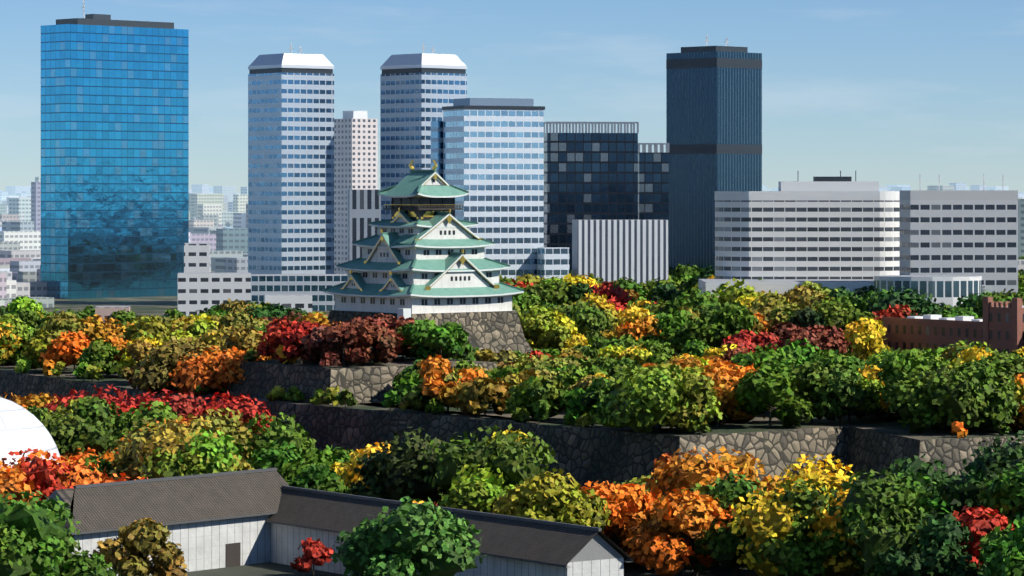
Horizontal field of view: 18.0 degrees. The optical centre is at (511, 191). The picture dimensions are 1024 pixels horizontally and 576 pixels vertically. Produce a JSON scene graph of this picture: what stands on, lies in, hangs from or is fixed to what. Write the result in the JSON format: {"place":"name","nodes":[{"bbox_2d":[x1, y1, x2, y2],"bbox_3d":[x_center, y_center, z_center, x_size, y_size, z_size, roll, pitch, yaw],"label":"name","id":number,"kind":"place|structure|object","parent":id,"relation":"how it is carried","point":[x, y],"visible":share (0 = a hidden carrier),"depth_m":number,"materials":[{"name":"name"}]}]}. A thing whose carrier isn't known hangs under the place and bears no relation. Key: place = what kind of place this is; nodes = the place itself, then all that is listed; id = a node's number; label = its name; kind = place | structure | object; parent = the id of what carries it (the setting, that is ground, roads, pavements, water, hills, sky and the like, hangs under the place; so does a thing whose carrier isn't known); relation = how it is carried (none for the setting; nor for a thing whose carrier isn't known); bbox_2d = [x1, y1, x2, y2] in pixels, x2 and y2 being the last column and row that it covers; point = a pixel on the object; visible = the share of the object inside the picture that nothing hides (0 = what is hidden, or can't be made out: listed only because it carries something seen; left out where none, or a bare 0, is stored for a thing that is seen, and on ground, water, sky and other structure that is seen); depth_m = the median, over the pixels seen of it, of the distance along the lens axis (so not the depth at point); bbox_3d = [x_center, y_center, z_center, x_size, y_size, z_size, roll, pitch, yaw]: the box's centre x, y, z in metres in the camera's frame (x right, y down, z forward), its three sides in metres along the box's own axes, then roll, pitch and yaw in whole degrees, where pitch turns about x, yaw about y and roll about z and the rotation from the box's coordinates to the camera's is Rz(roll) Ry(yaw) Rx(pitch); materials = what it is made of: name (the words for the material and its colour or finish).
{"place":"outdoors","nodes":[
{"label":"outdoors","id":0,"kind":"place"},
{"bbox_2d":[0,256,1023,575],"bbox_3d":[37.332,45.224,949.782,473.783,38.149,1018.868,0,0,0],"label":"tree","id":1,"kind":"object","parent":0,"point":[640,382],"depth_m":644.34,"materials":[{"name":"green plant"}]},
{"bbox_2d":[0,270,1023,575],"bbox_3d":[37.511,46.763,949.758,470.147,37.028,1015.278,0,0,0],"label":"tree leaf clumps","id":2,"kind":"object","parent":1,"relation":"attached to","point":[422,492],"visible":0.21,"depth_m":573.32,"materials":[{"name":"green plant"}]},
{"bbox_2d":[0,0,1023,192],"label":"sky","id":3,"kind":"structure","parent":0,"point":[888,92],"materials":[{"name":"blue"}]},
{"bbox_2d":[186,562,854,575],"bbox_3d":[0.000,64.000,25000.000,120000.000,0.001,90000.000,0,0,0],"label":"ground","id":4,"kind":"structure","parent":0,"point":[278,569],"depth_m":544.65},
{"bbox_2d":[0,397,59,468],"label":"white dome","id":5,"kind":"structure","parent":4,"relation":"on","point":[22,428],"depth_m":592.85,"materials":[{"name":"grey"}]},
{"bbox_2d":[41,0,188,298],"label":"crystal tower","id":6,"kind":"structure","parent":4,"relation":"on","point":[114,158],"depth_m":1468.59,"materials":[{"name":"blue glass"}]},
{"bbox_2d":[95,190,380,322],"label":"buildings","id":7,"kind":"structure","parent":4,"relation":"on","point":[201,286],"depth_m":1151.20,"materials":[{"name":"grey"}]},
{"bbox_2d":[248,43,333,273],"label":"twin tower","id":8,"kind":"structure","parent":4,"relation":"on","point":[290,163],"depth_m":1358.69,"materials":[{"name":"blue"}]},
{"bbox_2d":[46,468,633,575],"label":"long tiled-roof building","id":9,"kind":"structure","parent":4,"relation":"on","point":[230,519],"depth_m":542.87,"materials":[{"name":"white plaster"},{"name":"roof tile"}]},
{"bbox_2d":[334,111,377,273],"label":"apartment tower","id":10,"kind":"structure","parent":4,"relation":"on","point":[355,150],"depth_m":1756.75,"materials":[{"name":"grey"}]},
{"bbox_2d":[380,43,466,219],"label":"twin tower","id":11,"kind":"structure","parent":4,"relation":"on","point":[418,91],"depth_m":1359.21,"materials":[{"name":"blue"}]},
{"bbox_2d":[431,98,568,281],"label":"office block","id":12,"kind":"structure","parent":4,"relation":"on","point":[487,154],"depth_m":1157.21,"materials":[{"name":"blue"}]},
{"bbox_2d":[0,177,1023,268],"bbox_3d":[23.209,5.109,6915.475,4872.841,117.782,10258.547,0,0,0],"label":"city","id":13,"kind":"object","parent":4,"relation":"on","point":[218,218],"visible":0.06,"depth_m":2821.80},
{"bbox_2d":[0,296,1023,489],"bbox_3d":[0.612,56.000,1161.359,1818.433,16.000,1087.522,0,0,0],"label":"honmaru stone walls","id":14,"kind":"structure","parent":4,"relation":"on","point":[600,453],"depth_m":658.89,"materials":[{"name":"stone"}]},
{"bbox_2d":[226,355,496,404],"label":"bastion walls","id":15,"kind":"structure","parent":14,"relation":"on","point":[366,382],"depth_m":740.62,"materials":[{"name":"stone"}]},
{"bbox_2d":[322,160,531,353],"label":"castle keep","id":16,"kind":"structure","parent":14,"relation":"on","point":[423,257],"depth_m":880.50,"materials":[{"name":"white paint"}]},
{"bbox_2d":[882,297,1023,354],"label":"brick headquarters","id":17,"kind":"structure","parent":14,"relation":"on","point":[999,326],"depth_m":843.28,"materials":[{"name":"brown brick"}]},
{"bbox_2d":[0,250,1023,307],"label":"city blocks","id":18,"kind":"structure","parent":4,"relation":"on","point":[19,278],"depth_m":1637.76,"materials":[{"name":"white concrete"}]},
{"bbox_2d":[544,122,668,284],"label":"dark glass block","id":19,"kind":"structure","parent":4,"relation":"on","point":[606,206],"depth_m":1261.50,"materials":[{"name":"grey"}]},
{"bbox_2d":[666,35,761,270],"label":"dark tower","id":20,"kind":"structure","parent":4,"relation":"on","point":[714,117],"depth_m":1309.58,"materials":[{"name":"blue glass"}]},
{"bbox_2d":[698,171,899,296],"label":"hotel slab","id":21,"kind":"structure","parent":4,"relation":"on","point":[833,232],"depth_m":1047.31,"materials":[{"name":"grey"}]},
{"bbox_2d":[874,174,1017,306],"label":"office block","id":22,"kind":"structure","parent":4,"relation":"on","point":[955,245],"depth_m":1001.10,"materials":[{"name":"grey"}]},
{"bbox_2d":[982,285,985,293],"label":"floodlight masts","id":23,"kind":"object","parent":4,"relation":"on","point":[983,288],"visible":0.09,"depth_m":999.55,"materials":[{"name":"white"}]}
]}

